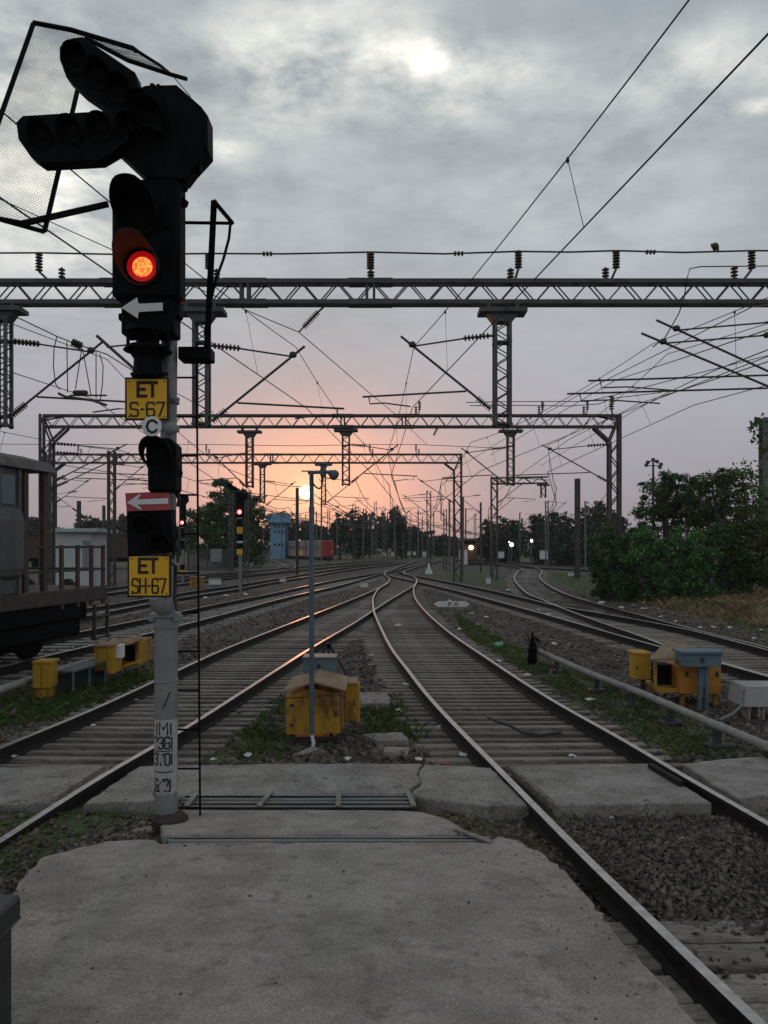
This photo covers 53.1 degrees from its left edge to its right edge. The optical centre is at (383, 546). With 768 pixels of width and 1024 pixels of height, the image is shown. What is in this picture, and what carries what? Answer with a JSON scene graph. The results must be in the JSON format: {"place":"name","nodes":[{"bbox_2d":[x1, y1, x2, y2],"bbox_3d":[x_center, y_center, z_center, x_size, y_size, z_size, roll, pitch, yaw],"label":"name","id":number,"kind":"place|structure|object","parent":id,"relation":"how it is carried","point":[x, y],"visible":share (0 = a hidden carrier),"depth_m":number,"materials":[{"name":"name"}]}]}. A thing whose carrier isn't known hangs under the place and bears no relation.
{"place":"outdoors","nodes":[
{"label":"outdoors","id":0,"kind":"place"},
{"bbox_2d":[0,765,108,812],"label":"crossing path","id":1,"kind":"structure","parent":0,"point":[32,789],"depth_m":7.34,"materials":[{"name":"concrete"}]},
{"bbox_2d":[51,764,105,801],"bbox_3d":[-2.889,2.248,7.313,0.050,0.060,0.990,0,0,5],"label":"guard rail","id":2,"kind":"object","parent":1,"relation":"on","point":[74,785],"visible":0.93,"depth_m":7.22,"materials":[{"name":"metal"}]},
{"bbox_2d":[84,763,421,813],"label":"crossing path","id":3,"kind":"structure","parent":0,"point":[133,790],"depth_m":7.38,"materials":[{"name":"concrete"}]},
{"bbox_2d":[179,790,415,809],"bbox_3d":[-0.771,2.275,6.870,2.122,0.052,0.406,0,0,0],"label":"signal rod bundle","id":4,"kind":"object","parent":3,"relation":"on","point":[269,801],"visible":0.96,"depth_m":6.82,"materials":[{"name":"grey paint"}]},
{"bbox_2d":[287,540,333,560],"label":"passenger coach","id":5,"kind":"object","parent":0,"point":[291,549],"visible":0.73,"depth_m":138.34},
{"bbox_2d":[0,547,767,973],"bbox_3d":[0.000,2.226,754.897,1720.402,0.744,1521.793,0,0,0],"label":"ground","id":6,"kind":"structure","parent":0,"point":[472,575],"depth_m":23.22,"materials":[{"name":"gravel"}]},
{"bbox_2d":[32,658,59,697],"bbox_3d":[-5.312,2.075,12.050,0.307,0.586,0.340,0,0,0],"label":"cabinet","id":7,"kind":"object","parent":6,"relation":"on","point":[44,676],"visible":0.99,"depth_m":11.91,"materials":[{"name":"metal"}]},
{"bbox_2d":[0,656,93,712],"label":"pipe","id":8,"kind":"object","parent":6,"relation":"on","point":[15,684],"visible":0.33,"depth_m":11.90,"materials":[{"name":"metal"}]},
{"bbox_2d":[55,661,105,690],"bbox_3d":[-5.007,2.130,12.690,0.530,0.385,1.366,0,0,7],"label":"equipment box","id":9,"kind":"object","parent":6,"relation":"on","point":[73,676],"visible":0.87,"depth_m":12.66,"materials":[{"name":"grey metal"}]},
{"bbox_2d":[93,641,124,673],"bbox_3d":[-4.700,1.910,13.190,0.423,0.495,0.460,0,0,0],"label":"cabinet","id":10,"kind":"object","parent":9,"relation":"attached to","point":[111,654],"visible":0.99,"depth_m":13.00,"materials":[{"name":"yellow metal"}]},
{"bbox_2d":[55,528,117,585],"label":"cabin","id":11,"kind":"object","parent":6,"relation":"on","point":[80,536],"visible":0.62,"depth_m":46.00,"materials":[{"name":"grey"}]},
{"bbox_2d":[0,20,233,834],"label":"railway signal","id":12,"kind":"object","parent":6,"relation":"on","point":[157,139],"visible":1,"depth_m":6.00,"materials":[{"name":"grey paint"}]},
{"bbox_2d":[107,450,147,586],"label":"overhead mast","id":13,"kind":"object","parent":6,"relation":"on","point":[109,527],"visible":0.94,"depth_m":45.86,"materials":[{"name":"metal"}]},
{"bbox_2d":[109,635,151,667],"bbox_3d":[-4.699,1.903,14.066,0.742,0.546,1.165,0,0,-7],"label":"equipment box","id":14,"kind":"object","parent":6,"relation":"on","point":[138,649],"visible":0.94,"depth_m":13.75,"materials":[{"name":"yellow paint"}]},
{"bbox_2d":[110,537,158,561],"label":"freight wagon","id":15,"kind":"object","parent":6,"relation":"on","point":[121,549],"visible":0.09,"depth_m":83.40,"materials":[{"name":"metal"}]},
{"bbox_2d":[179,493,188,583],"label":"railway signal","id":16,"kind":"object","parent":6,"relation":"on","point":[182,512],"visible":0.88,"depth_m":49.84,"materials":[{"name":"grey paint"}]},
{"bbox_2d":[187,546,231,569],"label":"paling fence","id":17,"kind":"object","parent":6,"relation":"on","point":[216,555],"visible":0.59,"depth_m":78.00,"materials":[{"name":"metal"}]},
{"bbox_2d":[0,582,422,848],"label":"railway track","id":18,"kind":"structure","parent":6,"relation":"on","point":[244,675],"depth_m":11.12,"materials":[{"name":"metal"}]},
{"bbox_2d":[0,559,440,684],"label":"railway track","id":19,"kind":"structure","parent":6,"relation":"on","point":[327,587],"depth_m":24.24,"materials":[{"name":"metal"}]},
{"bbox_2d":[0,453,110,659],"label":"brake van","id":20,"kind":"object","parent":19,"relation":"on","point":[34,617],"visible":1,"depth_m":14.36,"materials":[{"name":"grey metal"}]},
{"bbox_2d":[180,477,275,567],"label":"broadleaf tree","id":21,"kind":"object","parent":6,"relation":"on","point":[210,514],"visible":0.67,"depth_m":88.30,"materials":[{"name":"green plant"}]},
{"bbox_2d":[229,495,233,570],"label":"overhead mast","id":22,"kind":"object","parent":6,"relation":"on","point":[232,532],"visible":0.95,"depth_m":74.88,"materials":[{"name":"metal"}]},
{"bbox_2d":[226,483,247,591],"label":"railway signal","id":23,"kind":"object","parent":6,"relation":"on","point":[241,497],"visible":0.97,"depth_m":40.34,"materials":[{"name":"grey paint"}]},
{"bbox_2d":[177,560,300,582],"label":"railway track","id":24,"kind":"structure","parent":6,"relation":"on","point":[285,565],"depth_m":65.79,"materials":[{"name":"metal"}]},
{"bbox_2d":[80,561,408,621],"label":"railway track","id":25,"kind":"structure","parent":6,"relation":"on","point":[138,605],"depth_m":38.53,"materials":[{"name":"metal"}]},
{"bbox_2d":[107,560,393,597],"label":"railway track","id":26,"kind":"structure","parent":6,"relation":"on","point":[124,593],"depth_m":63.92,"materials":[{"name":"metal"}]},
{"bbox_2d":[46,445,462,581],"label":"portal gantry","id":27,"kind":"object","parent":6,"relation":"on","point":[260,464],"visible":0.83,"depth_m":52.87,"materials":[{"name":"metal"}]},
{"bbox_2d":[23,444,492,447],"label":"feeder wire","id":28,"kind":"object","parent":27,"relation":"attached to","point":[268,445],"visible":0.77,"depth_m":52.98,"materials":[{"name":"grey metal"}]},
{"bbox_2d":[267,513,291,558],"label":"water tower","id":29,"kind":"structure","parent":6,"relation":"on","point":[275,537],"depth_m":150.00,"materials":[{"name":"blue paint"}]},
{"bbox_2d":[259,510,304,552],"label":"broadleaf tree","id":30,"kind":"object","parent":6,"relation":"on","point":[291,533],"visible":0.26,"depth_m":164.49,"materials":[{"name":"green plant"}]},
{"bbox_2d":[296,488,298,574],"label":"overhead mast","id":31,"kind":"object","parent":6,"relation":"on","point":[297,535],"visible":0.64,"depth_m":63.88,"materials":[{"name":"metal"}]},
{"bbox_2d":[160,810,461,843],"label":"platform ramp","id":32,"kind":"structure","parent":6,"relation":"on","point":[303,823],"depth_m":6.12,"materials":[{"name":"concrete"}]},
{"bbox_2d":[285,462,338,759],"bbox_3d":[-0.872,0.774,9.019,0.673,3.539,0.418,0,0,0],"label":"lamp post","id":33,"kind":"object","parent":6,"relation":"on","point":[332,474],"visible":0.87,"depth_m":9.15,"materials":[{"name":"metal"}]},
{"bbox_2d":[284,669,348,744],"bbox_3d":[-0.840,2.077,9.725,0.749,0.906,0.850,0,0,0],"label":"apparatus hut","id":34,"kind":"object","parent":6,"relation":"on","point":[329,688],"visible":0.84,"depth_m":9.40,"materials":[{"name":"yellow paint"}]},
{"bbox_2d":[345,677,359,721],"bbox_3d":[-0.414,2.003,10.020,0.190,0.523,0.400,0,0,0],"label":"cabinet","id":35,"kind":"object","parent":34,"relation":"attached to","point":[352,702],"visible":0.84,"depth_m":9.85,"materials":[{"name":"yellow metal"}]},
{"bbox_2d":[302,654,337,672],"bbox_3d":[-0.858,1.841,10.350,0.452,0.742,0.340,0,0,0],"label":"junction box","id":36,"kind":"object","parent":6,"relation":"on","point":[327,662],"visible":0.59,"depth_m":10.20,"materials":[{"name":"blue paint"}]},
{"bbox_2d":[38,395,621,593],"bbox_3d":[-2.494,-2.286,35.863,27.006,9.482,0.627,0,0,0],"label":"portal gantry","id":37,"kind":"object","parent":6,"relation":"on","point":[44,426],"visible":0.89,"depth_m":35.66,"materials":[{"name":"metal"}]},
{"bbox_2d":[0,431,373,529],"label":"overhead line","id":38,"kind":"object","parent":37,"relation":"hanging from","point":[188,483],"visible":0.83,"depth_m":47.60,"materials":[{"name":"grey metal"}]},
{"bbox_2d":[0,319,397,527],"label":"overhead line","id":39,"kind":"object","parent":37,"relation":"hanging from","point":[189,441],"visible":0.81,"depth_m":29.42,"materials":[{"name":"grey metal"}]},
{"bbox_2d":[53,337,106,405],"bbox_3d":[-6.888,-3.959,17.400,1.230,1.594,0.100,0,0,0],"label":"section insulator","id":40,"kind":"object","parent":39,"relation":"attached to","point":[83,392],"visible":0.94,"depth_m":17.39,"materials":[{"name":"metal"}]},
{"bbox_2d":[546,323,767,523],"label":"overhead line","id":41,"kind":"object","parent":37,"relation":"hanging from","point":[554,492],"visible":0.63,"depth_m":21.93,"materials":[{"name":"grey metal"}]},
{"bbox_2d":[328,512,351,559],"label":"distant tree","id":42,"kind":"object","parent":6,"relation":"on","point":[343,534],"visible":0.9,"depth_m":137.87,"materials":[{"name":"green plant"}]},
{"bbox_2d":[11,836,695,1023],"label":"platform ramp","id":43,"kind":"structure","parent":6,"relation":"on","point":[232,950],"depth_m":3.85,"materials":[{"name":"concrete"}]},
{"bbox_2d":[0,895,20,1023],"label":"metal chest","id":44,"kind":"object","parent":43,"relation":"on","point":[10,917],"visible":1,"depth_m":2.93,"materials":[{"name":"metal"}]},
{"bbox_2d":[166,827,492,844],"bbox_3d":[-0.404,2.177,5.764,2.425,0.070,0.379,0,0,0],"label":"signal rod bundle","id":45,"kind":"object","parent":43,"relation":"in","point":[470,837],"visible":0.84,"depth_m":5.71,"materials":[{"name":"grey paint"}]},
{"bbox_2d":[15,842,674,1022],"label":"grit","id":46,"kind":"object","parent":43,"relation":"on","point":[620,962],"visible":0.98,"depth_m":4.22,"materials":[{"name":"gravel"}]},
{"bbox_2d":[342,507,372,558],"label":"distant tree","id":47,"kind":"object","parent":6,"relation":"on","point":[358,522],"visible":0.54,"depth_m":148.13,"materials":[{"name":"green plant"}]},
{"bbox_2d":[341,529,378,558],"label":"distant tree","id":48,"kind":"object","parent":6,"relation":"on","point":[359,548],"visible":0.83,"depth_m":148.79,"materials":[{"name":"green plant"}]},
{"bbox_2d":[360,692,389,709],"bbox_3d":[-0.153,2.406,11.906,0.505,0.133,0.888,0,0,0],"label":"stone slab","id":49,"kind":"object","parent":6,"relation":"on","point":[381,701],"depth_m":11.72,"materials":[{"name":"concrete"}]},
{"bbox_2d":[0,250,767,428],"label":"portal gantry","id":50,"kind":"object","parent":6,"relation":"on","point":[490,310],"visible":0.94,"depth_m":17.52,"materials":[{"name":"metal"}]},
{"bbox_2d":[0,114,424,529],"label":"overhead line","id":51,"kind":"object","parent":50,"relation":"hanging from","point":[65,242],"visible":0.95,"depth_m":14.09,"materials":[{"name":"grey metal"}]},
{"bbox_2d":[0,199,426,444],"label":"cross wire","id":52,"kind":"object","parent":50,"relation":"attached to","point":[237,306],"visible":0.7,"depth_m":17.59,"materials":[{"name":"grey metal"}]},
{"bbox_2d":[0,250,767,255],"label":"feeder wire","id":53,"kind":"object","parent":50,"relation":"attached to","point":[650,252],"visible":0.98,"depth_m":17.58,"materials":[{"name":"grey metal"}]},
{"bbox_2d":[0,590,767,927],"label":"ballast","id":54,"kind":"structure","parent":6,"relation":"on","point":[374,752],"depth_m":10.13,"materials":[{"name":"gravel"}]},
{"bbox_2d":[0,573,767,891],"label":"grass","id":55,"kind":"structure","parent":6,"relation":"on","point":[247,733],"depth_m":11.08,"materials":[{"name":"green plant"}]},
{"bbox_2d":[362,732,408,745],"bbox_3d":[0.015,2.426,9.522,0.544,0.133,0.401,0,0,-9],"label":"stone slab","id":56,"kind":"object","parent":6,"relation":"on","point":[394,738],"depth_m":9.42,"materials":[{"name":"concrete"}]},
{"bbox_2d":[381,505,411,559],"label":"distant tree","id":57,"kind":"object","parent":6,"relation":"on","point":[400,528],"visible":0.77,"depth_m":138.65,"materials":[{"name":"green plant"}]},
{"bbox_2d":[383,747,409,758],"bbox_3d":[0.147,2.437,8.963,0.323,0.133,0.241,0,0,11],"label":"stone slab","id":58,"kind":"object","parent":6,"relation":"on","point":[393,752],"depth_m":8.87,"materials":[{"name":"concrete"}]},
{"bbox_2d":[386,526,421,558],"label":"distant tree","id":59,"kind":"object","parent":6,"relation":"on","point":[406,546],"visible":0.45,"depth_m":148.81,"materials":[{"name":"green plant"}]},
{"bbox_2d":[397,491,432,573],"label":"overhead mast","id":60,"kind":"object","parent":6,"relation":"on","point":[428,569],"visible":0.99,"depth_m":67.86,"materials":[{"name":"metal"}]},
{"bbox_2d":[408,525,429,557],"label":"distant tree","id":61,"kind":"object","parent":6,"relation":"on","point":[420,541],"visible":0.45,"depth_m":167.95,"materials":[{"name":"green plant"}]},
{"bbox_2d":[418,510,434,562],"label":"overhead mast","id":62,"kind":"object","parent":6,"relation":"on","point":[418,533],"visible":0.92,"depth_m":111.92,"materials":[{"name":"metal"}]},
{"bbox_2d":[387,0,767,534],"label":"overhead line","id":63,"kind":"object","parent":62,"relation":"hanging from","point":[567,160],"visible":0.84,"depth_m":9.02,"materials":[{"name":"grey metal"}]},
{"bbox_2d":[424,530,447,556],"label":"distant tree","id":64,"kind":"object","parent":6,"relation":"on","point":[438,546],"visible":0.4,"depth_m":180.33,"materials":[{"name":"green plant"}]},
{"bbox_2d":[445,516,455,559],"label":"overhead mast","id":65,"kind":"object","parent":6,"relation":"on","point":[455,535],"visible":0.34,"depth_m":129.91,"materials":[{"name":"metal"}]},
{"bbox_2d":[440,297,767,535],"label":"overhead line","id":66,"kind":"object","parent":65,"relation":"hanging from","point":[734,312],"visible":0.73,"depth_m":21.22,"materials":[{"name":"grey metal"}]},
{"bbox_2d":[458,538,476,560],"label":"locomotive","id":67,"kind":"object","parent":6,"relation":"on","point":[470,544],"visible":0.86,"depth_m":98.00,"materials":[{"name":"brown"}]},
{"bbox_2d":[476,518,507,562],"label":"distant tree","id":68,"kind":"object","parent":6,"relation":"on","point":[486,539],"visible":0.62,"depth_m":114.33,"materials":[{"name":"green plant"}]},
{"bbox_2d":[492,516,525,560],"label":"distant tree","id":69,"kind":"object","parent":6,"relation":"on","point":[504,527],"visible":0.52,"depth_m":118.62,"materials":[{"name":"green plant"}]},
{"bbox_2d":[504,519,530,561],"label":"distant tree","id":70,"kind":"object","parent":6,"relation":"on","point":[515,541],"visible":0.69,"depth_m":117.52,"materials":[{"name":"green plant"}]},
{"bbox_2d":[490,476,549,579],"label":"overhead mast","id":71,"kind":"object","parent":6,"relation":"on","point":[540,484],"visible":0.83,"depth_m":54.83,"materials":[{"name":"metal"}]},
{"bbox_2d":[455,560,592,571],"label":"railway track","id":72,"kind":"structure","parent":6,"relation":"on","point":[581,565],"depth_m":91.96,"materials":[{"name":"metal"}]},
{"bbox_2d":[521,513,551,544],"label":"distant tree","id":73,"kind":"object","parent":6,"relation":"on","point":[536,525],"visible":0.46,"depth_m":110.08,"materials":[{"name":"green plant"}]},
{"bbox_2d":[518,537,561,563],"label":"distant tree","id":74,"kind":"object","parent":6,"relation":"on","point":[538,544],"visible":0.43,"depth_m":102.86,"materials":[{"name":"green plant"}]},
{"bbox_2d":[359,560,767,1023],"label":"railway track","id":75,"kind":"structure","parent":6,"relation":"on","point":[439,665],"depth_m":9.20,"materials":[{"name":"metal"}]},
{"bbox_2d":[486,715,562,736],"bbox_3d":[1.694,2.330,9.963,0.393,0.104,1.228,0,0,-42],"label":"hose","id":76,"kind":"object","parent":75,"relation":"on","point":[525,732],"visible":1,"depth_m":9.63,"materials":[{"name":"rubber"}]},
{"bbox_2d":[546,511,583,555],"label":"distant tree","id":77,"kind":"object","parent":6,"relation":"on","point":[560,535],"visible":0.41,"depth_m":100.07,"materials":[{"name":"green plant"}]},
{"bbox_2d":[549,538,590,565],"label":"distant tree","id":78,"kind":"object","parent":6,"relation":"on","point":[565,554],"visible":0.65,"depth_m":95.54,"materials":[{"name":"green plant"}]},
{"bbox_2d":[384,571,767,683],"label":"railway track","id":79,"kind":"structure","parent":6,"relation":"on","point":[519,606],"depth_m":22.86,"materials":[{"name":"metal"}]},
{"bbox_2d":[574,478,579,577],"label":"overhead mast","id":80,"kind":"object","parent":6,"relation":"on","point":[576,527],"visible":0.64,"depth_m":57.82,"materials":[{"name":"metal"}]},
{"bbox_2d":[567,519,605,562],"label":"distant tree","id":81,"kind":"object","parent":6,"relation":"on","point":[592,544],"visible":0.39,"depth_m":89.82,"materials":[{"name":"green plant"}]},
{"bbox_2d":[586,500,615,529],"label":"distant tree","id":82,"kind":"object","parent":6,"relation":"on","point":[600,512],"visible":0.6,"depth_m":92.87,"materials":[{"name":"green plant"}]},
{"bbox_2d":[455,560,767,680],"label":"railway track","id":83,"kind":"structure","parent":6,"relation":"on","point":[745,674],"depth_m":24.92,"materials":[{"name":"metal"}]},
{"bbox_2d":[582,518,642,601],"bbox_3d":[10.055,0.710,33.467,2.679,3.854,3.168,0,0,17],"label":"hedge shrub","id":84,"kind":"object","parent":6,"relation":"on","point":[608,550],"visible":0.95,"depth_m":32.89,"materials":[{"name":"green plant"}]},
{"bbox_2d":[627,650,650,699],"bbox_3d":[4.001,2.028,12.050,0.258,0.767,0.340,0,0,0],"label":"cabinet","id":85,"kind":"object","parent":6,"relation":"on","point":[639,664],"visible":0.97,"depth_m":11.90,"materials":[{"name":"metal"}]},
{"bbox_2d":[617,523,685,601],"bbox_3d":[11.292,0.796,32.849,3.286,3.648,3.089,0,0,0],"label":"hedge shrub","id":86,"kind":"object","parent":6,"relation":"on","point":[649,569],"visible":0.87,"depth_m":32.21,"materials":[{"name":"green plant"}]},
{"bbox_2d":[537,648,767,758],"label":"pipe","id":87,"kind":"object","parent":6,"relation":"on","point":[719,729],"visible":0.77,"depth_m":10.34,"materials":[{"name":"metal"}]},
{"bbox_2d":[522,631,540,663],"bbox_3d":[2.966,2.036,15.403,0.380,0.652,0.385,0,0,0],"label":"water valve","id":88,"kind":"object","parent":87,"relation":"attached to","point":[533,651],"visible":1,"depth_m":15.34,"materials":[{"name":"metal"}]},
{"bbox_2d":[552,813,767,1002],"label":"ballast","id":89,"kind":"structure","parent":6,"relation":"on","point":[748,881],"depth_m":5.67,"materials":[{"name":"gravel"}]},
{"bbox_2d":[622,469,714,574],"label":"broadleaf tree","id":90,"kind":"object","parent":6,"relation":"on","point":[663,509],"visible":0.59,"depth_m":41.73,"materials":[{"name":"green plant"}]},
{"bbox_2d":[639,642,720,706],"bbox_3d":[4.532,2.007,11.950,1.120,0.926,0.900,0,0,0],"label":"junction box","id":91,"kind":"object","parent":6,"relation":"on","point":[669,674],"visible":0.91,"depth_m":11.65,"materials":[{"name":"orange paint"}]},
{"bbox_2d":[672,648,722,709],"bbox_3d":[4.657,1.989,11.430,0.597,0.893,0.420,0,0,0],"label":"junction box","id":92,"kind":"object","parent":6,"relation":"on","point":[702,660],"visible":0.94,"depth_m":11.34,"materials":[{"name":"blue paint"}]},
{"bbox_2d":[661,523,736,600],"bbox_3d":[13.107,0.774,32.579,3.502,3.542,2.512,0,0,0],"label":"hedge shrub","id":93,"kind":"object","parent":6,"relation":"on","point":[694,575],"visible":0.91,"depth_m":32.14,"materials":[{"name":"green plant"}]},
{"bbox_2d":[631,587,767,628],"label":"dry grass","id":94,"kind":"structure","parent":6,"relation":"on","point":[741,603],"depth_m":26.76,"materials":[{"name":"green plant"}]},
{"bbox_2d":[681,467,767,588],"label":"broadleaf tree","id":95,"kind":"object","parent":6,"relation":"on","point":[724,495],"visible":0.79,"depth_m":39.49,"materials":[{"name":"green plant"}]},
{"bbox_2d":[697,519,767,596],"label":"hedge shrub","id":96,"kind":"object","parent":6,"relation":"on","point":[726,537],"visible":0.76,"depth_m":32.30,"materials":[{"name":"green plant"}]},
{"bbox_2d":[716,458,767,588],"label":"broadleaf tree","id":97,"kind":"object","parent":6,"relation":"on","point":[756,500],"visible":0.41,"depth_m":40.92,"materials":[{"name":"green plant"}]},
{"bbox_2d":[719,681,767,720],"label":"junction box","id":98,"kind":"object","parent":6,"relation":"on","point":[750,698],"visible":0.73,"depth_m":10.75,"materials":[{"name":"grey paint"}]},
{"bbox_2d":[728,503,767,591],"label":"hedge shrub","id":99,"kind":"object","parent":6,"relation":"on","point":[760,533],"visible":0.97,"depth_m":31.63,"materials":[{"name":"green plant"}]},
{"bbox_2d":[746,413,767,459],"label":"slender tree","id":100,"kind":"object","parent":6,"relation":"on","point":[755,423],"visible":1,"depth_m":29.08,"materials":[{"name":"green plant"}]},
{"bbox_2d":[758,417,767,586],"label":"overhead mast","id":101,"kind":"object","parent":6,"relation":"on","point":[763,445],"visible":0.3,"depth_m":45.70,"materials":[{"name":"metal"}]},
{"bbox_2d":[0,0,767,546],"label":"sky","id":102,"kind":"structure","parent":0,"point":[428,126],"materials":[{"name":"grey"}]},
{"bbox_2d":[412,764,528,820],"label":"crossing path","id":103,"kind":"structure","parent":0,"point":[485,793],"depth_m":7.02,"materials":[{"name":"concrete"}]},
{"bbox_2d":[512,764,710,819],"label":"crossing path","id":104,"kind":"structure","parent":0,"point":[607,791],"depth_m":7.11,"materials":[{"name":"concrete"}]},
{"bbox_2d":[507,765,554,808],"bbox_3d":[1.363,2.248,7.226,0.050,0.060,1.128,0,0,-10],"label":"guard rail","id":105,"kind":"object","parent":104,"relation":"on","point":[535,790],"visible":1,"depth_m":7.11,"materials":[{"name":"grey metal"}]},
{"bbox_2d":[648,763,683,786],"bbox_3d":[2.763,2.248,7.552,0.050,0.060,0.616,0,0,-8],"label":"guard rail","id":106,"kind":"object","parent":104,"relation":"on","point":[670,777],"visible":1,"depth_m":7.49,"materials":[{"name":"metal"}]},
{"bbox_2d":[683,756,767,813],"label":"crossing path","id":107,"kind":"structure","parent":0,"point":[743,782],"depth_m":7.54,"materials":[{"name":"concrete"}]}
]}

